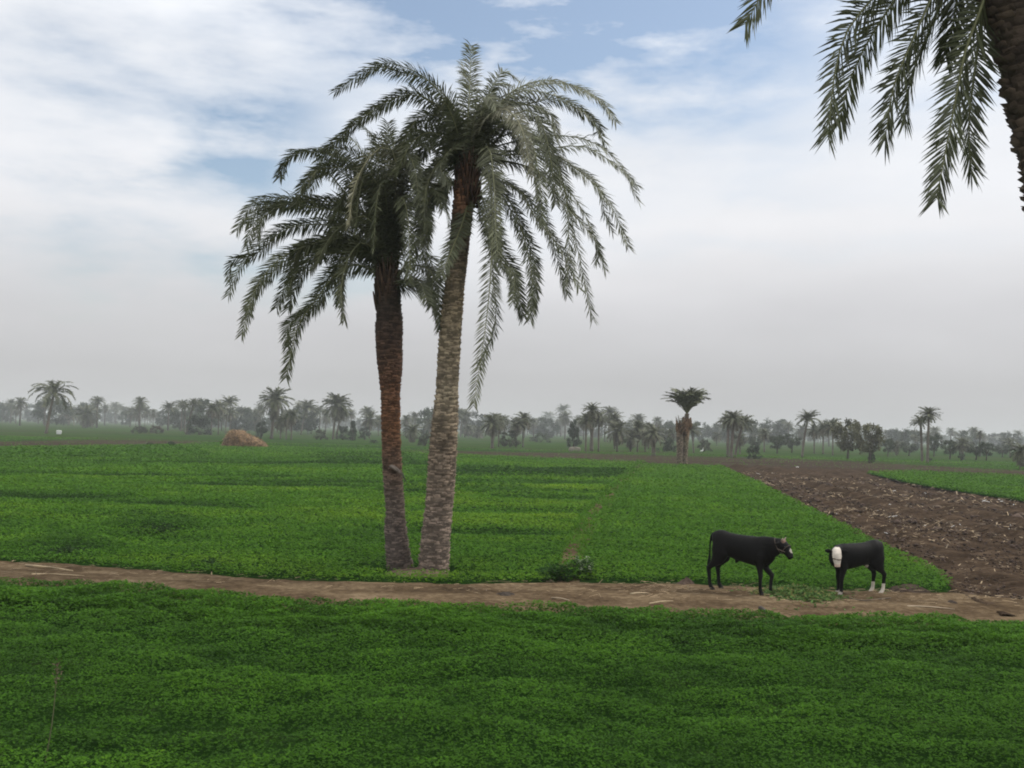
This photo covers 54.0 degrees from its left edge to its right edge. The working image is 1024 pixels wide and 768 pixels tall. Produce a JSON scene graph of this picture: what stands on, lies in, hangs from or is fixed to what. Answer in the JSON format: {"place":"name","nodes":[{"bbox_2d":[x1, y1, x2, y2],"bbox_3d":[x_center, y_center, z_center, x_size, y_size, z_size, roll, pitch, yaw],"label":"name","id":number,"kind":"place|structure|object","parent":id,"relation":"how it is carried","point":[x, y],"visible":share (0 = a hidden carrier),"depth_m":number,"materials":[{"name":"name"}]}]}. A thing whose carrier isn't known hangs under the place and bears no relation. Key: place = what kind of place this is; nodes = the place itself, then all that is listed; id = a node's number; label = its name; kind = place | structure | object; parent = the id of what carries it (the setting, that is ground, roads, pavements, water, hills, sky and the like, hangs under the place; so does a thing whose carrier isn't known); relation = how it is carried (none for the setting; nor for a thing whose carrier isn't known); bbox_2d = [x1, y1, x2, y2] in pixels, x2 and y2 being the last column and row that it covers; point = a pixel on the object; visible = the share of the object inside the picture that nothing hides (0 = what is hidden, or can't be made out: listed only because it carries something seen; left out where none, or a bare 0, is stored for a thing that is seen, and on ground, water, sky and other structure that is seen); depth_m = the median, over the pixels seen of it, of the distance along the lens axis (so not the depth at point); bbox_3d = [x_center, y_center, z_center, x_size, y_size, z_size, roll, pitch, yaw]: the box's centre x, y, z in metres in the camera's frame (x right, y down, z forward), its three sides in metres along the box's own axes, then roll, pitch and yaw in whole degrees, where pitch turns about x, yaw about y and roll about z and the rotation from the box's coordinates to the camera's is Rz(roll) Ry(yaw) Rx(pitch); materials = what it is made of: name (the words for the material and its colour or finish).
{"place":"outdoors","nodes":[
{"label":"outdoors","id":0,"kind":"place"},
{"bbox_2d":[0,443,636,583],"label":"field","id":1,"kind":"structure","parent":0,"point":[344,578],"depth_m":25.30,"materials":[{"name":"green plant"}]},
{"bbox_2d":[41,545,91,558],"bbox_3d":[-9.274,3.491,20.899,0.982,0.324,0.981,2,-3,0],"label":"leafy weed","id":2,"kind":"object","parent":1,"relation":"on","point":[69,548],"visible":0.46,"depth_m":20.79,"materials":[{"name":"green plant"}]},
{"bbox_2d":[0,443,211,457],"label":"leafy band","id":3,"kind":"object","parent":1,"relation":"on","point":[72,450],"visible":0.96,"depth_m":81.09,"materials":[{"name":"green plant"}]},
{"bbox_2d":[132,522,179,536],"bbox_3d":[-8.926,3.671,25.295,1.080,0.372,1.116,0,-3,21],"label":"leafy weed","id":4,"kind":"object","parent":1,"relation":"on","point":[154,526],"visible":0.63,"depth_m":25.13,"materials":[{"name":"green plant"}]},
{"bbox_2d":[191,557,224,571],"bbox_3d":[-5.970,3.559,19.794,0.709,0.284,0.900,3,-3,-27],"label":"leafy weed","id":5,"kind":"object","parent":1,"relation":"on","point":[211,562],"visible":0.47,"depth_m":19.70,"materials":[{"name":"green plant"}]},
{"bbox_2d":[219,429,268,447],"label":"straw stack","id":6,"kind":"object","parent":1,"relation":"on","point":[238,437],"visible":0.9,"depth_m":119.33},
{"bbox_2d":[223,117,450,570],"bbox_3d":[-3.670,-0.814,20.483,4.837,9.695,4.076,2,-3,0],"label":"date palm","id":7,"kind":"object","parent":1,"relation":"on","point":[380,223],"visible":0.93,"depth_m":20.35,"materials":[{"name":"green plant"}]},
{"bbox_2d":[385,567,447,576],"bbox_3d":[-1.831,3.732,19.841,1.656,0.227,1.000,2,-3,0],"label":"earth mound","id":8,"kind":"object","parent":1,"relation":"on","point":[417,569],"visible":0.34,"depth_m":19.68,"materials":[{"name":"soil"}]},
{"bbox_2d":[315,39,645,572],"bbox_3d":[-0.405,-1.603,20.134,6.896,11.150,4.474,3,-3,-24],"label":"date palm","id":9,"kind":"object","parent":1,"relation":"on","point":[467,148],"visible":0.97,"depth_m":20.22,"materials":[{"name":"green plant"}]},
{"bbox_2d":[535,562,577,581],"bbox_3d":[0.848,3.641,19.417,0.815,0.407,0.803,1,-3,16],"label":"leafy weed","id":10,"kind":"object","parent":1,"relation":"on","point":[551,569],"visible":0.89,"depth_m":19.33,"materials":[{"name":"green plant"}]},
{"bbox_2d":[0,576,1023,767],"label":"clover field","id":11,"kind":"structure","parent":0,"point":[521,716],"depth_m":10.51,"materials":[{"name":"green plant"}]},
{"bbox_2d":[43,658,62,767],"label":"dry stalk","id":12,"kind":"object","parent":11,"relation":"on","point":[57,671],"visible":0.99,"depth_m":8.13,"materials":[{"name":"plant"}]},
{"bbox_2d":[726,0,1023,216],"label":"date palm","id":13,"kind":"object","parent":11,"relation":"on","point":[1001,22],"visible":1,"depth_m":9.03,"materials":[{"name":"green plant"}]},
{"bbox_2d":[0,561,1023,628],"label":"path","id":14,"kind":"structure","parent":0,"point":[707,598],"depth_m":17.48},
{"bbox_2d":[1,560,1016,605],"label":"path straw","id":15,"kind":"object","parent":14,"relation":"on","point":[570,586],"visible":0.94,"depth_m":18.15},
{"bbox_2d":[706,530,792,595],"bbox_3d":[4.326,3.255,18.271,1.631,1.118,0.446,0,-3,31],"label":"bullock","id":16,"kind":"object","parent":14,"relation":"on","point":[760,553],"visible":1,"depth_m":18.19,"materials":[{"name":"fur"}]},
{"bbox_2d":[715,580,872,610],"bbox_3d":[4.944,3.789,18.124,2.987,0.381,3.266,-1,-3,41],"label":"fodder heap","id":17,"kind":"object","parent":14,"relation":"on","point":[799,592],"visible":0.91,"depth_m":17.83,"materials":[{"name":"plant"}]},
{"bbox_2d":[825,540,886,594],"bbox_3d":[6.311,3.371,18.458,1.294,1.006,0.416,3,-3,-25],"label":"calf","id":18,"kind":"object","parent":14,"relation":"on","point":[869,555],"visible":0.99,"depth_m":18.37},
{"bbox_2d":[0,419,1023,471],"bbox_3d":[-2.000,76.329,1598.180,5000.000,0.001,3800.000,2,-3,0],"label":"ground","id":19,"kind":"structure","parent":0,"point":[102,431],"depth_m":211.79,"materials":[{"name":"green plant"}]},
{"bbox_2d":[0,402,14,422],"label":"broad tree","id":20,"kind":"object","parent":19,"relation":"on","point":[3,409],"visible":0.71,"depth_m":528.63,"materials":[{"name":"green plant"}]},
{"bbox_2d":[12,397,29,425],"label":"date palm","id":21,"kind":"object","parent":19,"relation":"on","point":[21,403],"visible":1,"depth_m":370.15,"materials":[{"name":"green plant"}]},
{"bbox_2d":[24,403,42,421],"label":"broad tree","id":22,"kind":"object","parent":19,"relation":"on","point":[27,413],"visible":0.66,"depth_m":666.90,"materials":[{"name":"green plant"}]},
{"bbox_2d":[28,380,77,433],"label":"date palm","id":23,"kind":"object","parent":19,"relation":"on","point":[53,390],"visible":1,"depth_m":197.27,"materials":[{"name":"green plant"}]},
{"bbox_2d":[30,396,75,425],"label":"broad tree","id":24,"kind":"object","parent":19,"relation":"on","point":[38,413],"visible":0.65,"depth_m":402.48,"materials":[{"name":"green plant"}]},
{"bbox_2d":[72,405,102,427],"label":"broad tree","id":25,"kind":"object","parent":19,"relation":"on","point":[86,416],"visible":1,"depth_m":338.64,"materials":[{"name":"green plant"}]},
{"bbox_2d":[88,396,106,427],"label":"date palm","id":26,"kind":"object","parent":19,"relation":"on","point":[97,400],"visible":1,"depth_m":364.08,"materials":[{"name":"green plant"}]},
{"bbox_2d":[0,440,205,446],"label":"bare strip","id":27,"kind":"object","parent":19,"relation":"on","point":[99,442],"visible":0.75,"depth_m":128.33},
{"bbox_2d":[131,396,148,428],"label":"date palm","id":28,"kind":"object","parent":19,"relation":"on","point":[140,406],"visible":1,"depth_m":348.25,"materials":[{"name":"green plant"}]},
{"bbox_2d":[163,408,192,429],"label":"broad tree","id":29,"kind":"object","parent":19,"relation":"on","point":[173,421],"visible":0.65,"depth_m":359.50,"materials":[{"name":"green plant"}]},
{"bbox_2d":[185,398,203,433],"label":"date palm","id":30,"kind":"object","parent":19,"relation":"on","point":[193,402],"visible":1,"depth_m":248.46,"materials":[{"name":"green plant"}]},
{"bbox_2d":[186,415,214,434],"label":"shrub","id":31,"kind":"object","parent":19,"relation":"on","point":[195,422],"visible":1,"depth_m":241.34,"materials":[{"name":"green plant"}]},
{"bbox_2d":[191,398,225,430],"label":"broad tree","id":32,"kind":"object","parent":19,"relation":"on","point":[200,412],"visible":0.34,"depth_m":333.38,"materials":[{"name":"green plant"}]},
{"bbox_2d":[202,402,221,434],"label":"date palm","id":33,"kind":"object","parent":19,"relation":"on","point":[212,410],"visible":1,"depth_m":248.54,"materials":[{"name":"green plant"}]},
{"bbox_2d":[212,399,229,434],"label":"date palm","id":34,"kind":"object","parent":19,"relation":"on","point":[222,406],"visible":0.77,"depth_m":252.68,"materials":[{"name":"green plant"}]},
{"bbox_2d":[219,395,240,432],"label":"date palm","id":35,"kind":"object","parent":19,"relation":"on","point":[229,401],"visible":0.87,"depth_m":289.33,"materials":[{"name":"green plant"}]},
{"bbox_2d":[229,405,257,430],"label":"broad tree","id":36,"kind":"object","parent":19,"relation":"on","point":[249,425],"visible":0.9,"depth_m":363.06,"materials":[{"name":"green plant"}]},
{"bbox_2d":[258,386,294,438],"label":"date palm","id":37,"kind":"object","parent":19,"relation":"on","point":[275,403],"visible":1,"depth_m":208.09,"materials":[{"name":"green plant"}]},
{"bbox_2d":[283,409,301,439],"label":"date palm","id":38,"kind":"object","parent":19,"relation":"on","point":[291,416],"visible":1,"depth_m":197.62,"materials":[{"name":"green plant"}]},
{"bbox_2d":[289,404,321,433],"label":"broad tree","id":39,"kind":"object","parent":19,"relation":"on","point":[309,424],"visible":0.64,"depth_m":332.10,"materials":[{"name":"green plant"}]},
{"bbox_2d":[292,398,319,434],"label":"date palm","id":40,"kind":"object","parent":19,"relation":"on","point":[306,405],"visible":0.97,"depth_m":310.85,"materials":[{"name":"green plant"}]},
{"bbox_2d":[320,392,353,438],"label":"date palm","id":41,"kind":"object","parent":19,"relation":"on","point":[337,407],"visible":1,"depth_m":223.58,"materials":[{"name":"green plant"}]},
{"bbox_2d":[359,411,379,438],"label":"date palm","id":42,"kind":"object","parent":19,"relation":"on","point":[370,421],"visible":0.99,"depth_m":255.10,"materials":[{"name":"green plant"}]},
{"bbox_2d":[403,423,421,442],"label":"shrub","id":43,"kind":"object","parent":19,"relation":"on","point":[412,430],"visible":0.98,"depth_m":205.88,"materials":[{"name":"green plant"}]},
{"bbox_2d":[415,407,433,434],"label":"broad tree","id":44,"kind":"object","parent":19,"relation":"on","point":[427,413],"visible":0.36,"depth_m":328.46,"materials":[{"name":"green plant"}]},
{"bbox_2d":[458,411,486,436],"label":"broad tree","id":45,"kind":"object","parent":19,"relation":"on","point":[478,422],"visible":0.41,"depth_m":416.89,"materials":[{"name":"green plant"}]},
{"bbox_2d":[480,414,505,448],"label":"date palm","id":46,"kind":"object","parent":19,"relation":"on","point":[492,423],"visible":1,"depth_m":163.63,"materials":[{"name":"green plant"}]},
{"bbox_2d":[499,430,521,446],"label":"shrub","id":47,"kind":"object","parent":19,"relation":"on","point":[513,442],"visible":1,"depth_m":181.16,"materials":[{"name":"green plant"}]},
{"bbox_2d":[3,408,1023,444],"bbox_3d":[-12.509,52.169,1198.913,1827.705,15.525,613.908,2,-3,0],"label":"wood","id":48,"kind":"object","parent":19,"relation":"on","point":[143,419],"visible":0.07,"depth_m":1003.50,"materials":[{"name":"green plant"}]},
{"bbox_2d":[507,416,527,446],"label":"date palm","id":49,"kind":"object","parent":19,"relation":"on","point":[517,423],"visible":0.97,"depth_m":183.26,"materials":[{"name":"green plant"}]},
{"bbox_2d":[513,411,533,446],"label":"date palm","id":50,"kind":"object","parent":19,"relation":"on","point":[524,415],"visible":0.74,"depth_m":185.43,"materials":[{"name":"green plant"}]},
{"bbox_2d":[536,415,560,437],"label":"broad tree","id":51,"kind":"object","parent":19,"relation":"on","point":[541,428],"visible":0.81,"depth_m":438.39,"materials":[{"name":"green plant"}]},
{"bbox_2d":[556,411,573,438],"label":"date palm","id":52,"kind":"object","parent":19,"relation":"on","point":[565,417],"visible":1,"depth_m":410.95,"materials":[{"name":"green plant"}]},
{"bbox_2d":[566,419,581,446],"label":"evergreen tree","id":53,"kind":"object","parent":19,"relation":"on","point":[573,431],"visible":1,"depth_m":185.73,"materials":[{"name":"green plant"}]},
{"bbox_2d":[575,412,595,451],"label":"date palm","id":54,"kind":"object","parent":19,"relation":"on","point":[588,423],"visible":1,"depth_m":157.17,"materials":[{"name":"green plant"}]},
{"bbox_2d":[582,402,603,451],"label":"date palm","id":55,"kind":"object","parent":19,"relation":"on","point":[591,408],"visible":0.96,"depth_m":158.40,"materials":[{"name":"green plant"}]},
{"bbox_2d":[594,411,607,451],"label":"date palm","id":56,"kind":"object","parent":19,"relation":"on","point":[603,420],"visible":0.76,"depth_m":160.05,"materials":[{"name":"green plant"}]},
{"bbox_2d":[604,420,631,451],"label":"date palm","id":57,"kind":"object","parent":19,"relation":"on","point":[618,437],"visible":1,"depth_m":164.27,"materials":[{"name":"green plant"}]},
{"bbox_2d":[622,429,641,451],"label":"tree","id":58,"kind":"object","parent":19,"relation":"on","point":[631,442],"visible":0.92,"depth_m":167.44,"materials":[{"name":"green plant"}]},
{"bbox_2d":[626,419,649,451],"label":"date palm","id":59,"kind":"object","parent":19,"relation":"on","point":[637,426],"visible":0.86,"depth_m":169.29,"materials":[{"name":"green plant"}]},
{"bbox_2d":[641,424,666,455],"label":"date palm","id":60,"kind":"object","parent":19,"relation":"on","point":[653,435],"visible":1,"depth_m":141.27,"materials":[{"name":"green plant"}]},
{"bbox_2d":[656,436,676,451],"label":"shrub","id":61,"kind":"object","parent":19,"relation":"on","point":[667,447],"visible":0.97,"depth_m":176.97,"materials":[{"name":"green plant"}]},
{"bbox_2d":[694,421,711,440],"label":"broad tree","id":62,"kind":"object","parent":19,"relation":"on","point":[705,432],"visible":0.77,"depth_m":464.10,"materials":[{"name":"green plant"}]},
{"bbox_2d":[716,413,738,456],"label":"date palm","id":63,"kind":"object","parent":19,"relation":"on","point":[727,442],"visible":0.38,"depth_m":146.18,"materials":[{"name":"green plant"}]},
{"bbox_2d":[723,410,746,457],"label":"date palm","id":64,"kind":"object","parent":19,"relation":"on","point":[734,422],"visible":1,"depth_m":137.85,"materials":[{"name":"green plant"}]},
{"bbox_2d":[721,418,760,443],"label":"broad tree","id":65,"kind":"object","parent":19,"relation":"on","point":[755,429],"visible":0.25,"depth_m":355.71,"materials":[{"name":"green plant"}]},
{"bbox_2d":[733,415,755,456],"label":"date palm","id":66,"kind":"object","parent":19,"relation":"on","point":[740,432],"visible":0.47,"depth_m":147.47,"materials":[{"name":"green plant"}]},
{"bbox_2d":[758,417,793,444],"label":"broad tree","id":67,"kind":"object","parent":19,"relation":"on","point":[776,427],"visible":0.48,"depth_m":386.96,"materials":[{"name":"green plant"}]},
{"bbox_2d":[769,434,785,453],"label":"broad tree","id":68,"kind":"object","parent":19,"relation":"on","point":[779,443],"visible":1,"depth_m":188.19,"materials":[{"name":"green plant"}]},
{"bbox_2d":[782,433,801,452],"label":"broad tree","id":69,"kind":"object","parent":19,"relation":"on","point":[791,442],"visible":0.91,"depth_m":201.58,"materials":[{"name":"green plant"}]},
{"bbox_2d":[795,409,821,457],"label":"date palm","id":70,"kind":"object","parent":19,"relation":"on","point":[807,416],"visible":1,"depth_m":156.37,"materials":[{"name":"green plant"}]},
{"bbox_2d":[804,424,821,453],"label":"date palm","id":71,"kind":"object","parent":19,"relation":"on","point":[812,432],"visible":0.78,"depth_m":201.25,"materials":[{"name":"green plant"}]},
{"bbox_2d":[815,422,828,453],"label":"date palm","id":72,"kind":"object","parent":19,"relation":"on","point":[822,430],"visible":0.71,"depth_m":195.72,"materials":[{"name":"green plant"}]},
{"bbox_2d":[821,417,843,455],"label":"date palm","id":73,"kind":"object","parent":19,"relation":"on","point":[831,423],"visible":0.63,"depth_m":183.15,"materials":[{"name":"green plant"}]},
{"bbox_2d":[829,418,860,460],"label":"broad tree","id":74,"kind":"object","parent":19,"relation":"on","point":[844,436],"visible":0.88,"depth_m":140.86,"materials":[{"name":"green plant"}]},
{"bbox_2d":[853,422,885,462],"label":"broad tree","id":75,"kind":"object","parent":19,"relation":"on","point":[869,447],"visible":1,"depth_m":131.84,"materials":[{"name":"green plant"}]},
{"bbox_2d":[898,427,925,447],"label":"broad tree","id":76,"kind":"object","parent":19,"relation":"on","point":[904,435],"visible":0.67,"depth_m":347.89,"materials":[{"name":"green plant"}]},
{"bbox_2d":[909,415,932,461],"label":"date palm","id":77,"kind":"object","parent":19,"relation":"on","point":[917,419],"visible":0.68,"depth_m":141.51,"materials":[{"name":"green plant"}]},
{"bbox_2d":[916,406,943,463],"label":"date palm","id":78,"kind":"object","parent":19,"relation":"on","point":[928,414],"visible":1,"depth_m":138.10,"materials":[{"name":"green plant"}]},
{"bbox_2d":[925,433,943,456],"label":"broad tree","id":79,"kind":"object","parent":19,"relation":"on","point":[935,440],"visible":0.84,"depth_m":199.70,"materials":[{"name":"green plant"}]},
{"bbox_2d":[940,439,958,458],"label":"broad tree","id":80,"kind":"object","parent":19,"relation":"on","point":[951,442],"visible":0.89,"depth_m":174.38,"materials":[{"name":"green plant"}]},
{"bbox_2d":[954,437,973,453],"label":"broad tree","id":81,"kind":"object","parent":19,"relation":"on","point":[963,445],"visible":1,"depth_m":171.31,"materials":[{"name":"green plant"}]},
{"bbox_2d":[958,429,978,445],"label":"broad tree","id":82,"kind":"object","parent":19,"relation":"on","point":[972,437],"visible":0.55,"depth_m":401.88,"materials":[{"name":"green plant"}]},
{"bbox_2d":[977,441,995,460],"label":"broad tree","id":83,"kind":"object","parent":19,"relation":"on","point":[982,444],"visible":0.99,"depth_m":171.31,"materials":[{"name":"green plant"}]},
{"bbox_2d":[998,431,1022,450],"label":"broad tree","id":84,"kind":"object","parent":19,"relation":"on","point":[1007,435],"visible":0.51,"depth_m":419.49,"materials":[{"name":"green plant"}]},
{"bbox_2d":[1006,443,1023,469],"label":"broad tree","id":85,"kind":"object","parent":19,"relation":"on","point":[1018,454],"visible":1,"depth_m":119.32,"materials":[{"name":"green plant"}]},
{"bbox_2d":[0,0,1023,441],"label":"sky","id":86,"kind":"structure","parent":0,"point":[770,276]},
{"bbox_2d":[552,465,643,582],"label":"bank","id":87,"kind":"structure","parent":0,"point":[573,552],"depth_m":24.75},
{"bbox_2d":[566,555,596,579],"bbox_3d":[1.360,3.626,19.817,0.664,0.497,0.672,2,-3,0],"label":"flowering weed","id":88,"kind":"object","parent":87,"relation":"on","point":[582,568],"visible":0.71,"depth_m":19.75,"materials":[{"name":"green plant"}]},
{"bbox_2d":[552,459,644,578],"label":"bank weeds","id":89,"kind":"object","parent":87,"relation":"on","point":[604,497],"visible":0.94,"depth_m":31.82,"materials":[{"name":"green plant"}]},
{"bbox_2d":[411,451,1023,473],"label":"bare strip","id":90,"kind":"object","parent":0,"point":[789,464],"visible":0.36,"depth_m":116.41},
{"bbox_2d":[675,415,687,465],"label":"date palm","id":91,"kind":"object","parent":90,"relation":"on","point":[681,428],"visible":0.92,"depth_m":94.49,"materials":[{"name":"plant"}]},
{"bbox_2d":[661,387,710,465],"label":"date palm","id":92,"kind":"object","parent":90,"relation":"on","point":[689,399],"visible":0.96,"depth_m":94.85,"materials":[{"name":"green plant"}]},
{"bbox_2d":[746,446,762,458],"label":"shrub","id":93,"kind":"object","parent":90,"relation":"on","point":[756,451],"visible":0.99,"depth_m":133.40,"materials":[{"name":"green plant"}]},
{"bbox_2d":[579,465,950,592],"bbox_3d":[10.208,5.723,56.005,7.999,0.001,75.563,1,-3,8],"label":"green strip","id":94,"kind":"object","parent":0,"point":[613,579],"visible":0.05,"depth_m":22.29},
{"bbox_2d":[572,462,952,591],"bbox_3d":[10.253,5.562,56.053,8.215,0.309,75.755,1,-3,9],"label":"strip crop","id":95,"kind":"object","parent":94,"relation":"on","point":[743,488],"visible":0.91,"depth_m":29.50,"materials":[{"name":"green plant"}]},
{"bbox_2d":[889,584,930,592],"bbox_3d":[7.637,3.963,19.339,1.043,0.215,0.800,2,-3,0],"label":"soil heap","id":96,"kind":"object","parent":94,"relation":"on","point":[909,589],"visible":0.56,"depth_m":19.18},
{"bbox_2d":[729,464,1023,615],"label":"ploughed field","id":97,"kind":"structure","parent":0,"point":[1014,584],"depth_m":36.87,"materials":[{"name":"soil"}]},
{"bbox_2d":[742,471,1023,598],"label":"stubble","id":98,"kind":"object","parent":97,"relation":"on","point":[907,514],"visible":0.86,"depth_m":39.59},
{"bbox_2d":[749,475,1023,598],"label":"clods","id":99,"kind":"object","parent":97,"relation":"on","point":[964,532],"visible":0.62,"depth_m":35.70,"materials":[{"name":"soil"}]},
{"bbox_2d":[867,472,1022,500],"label":"strip","id":100,"kind":"object","parent":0,"point":[946,488],"visible":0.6,"depth_m":64.57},
{"bbox_2d":[866,469,1023,500],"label":"crop","id":101,"kind":"object","parent":100,"relation":"on","point":[996,486],"visible":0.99,"depth_m":68.17,"materials":[{"name":"green plant"}]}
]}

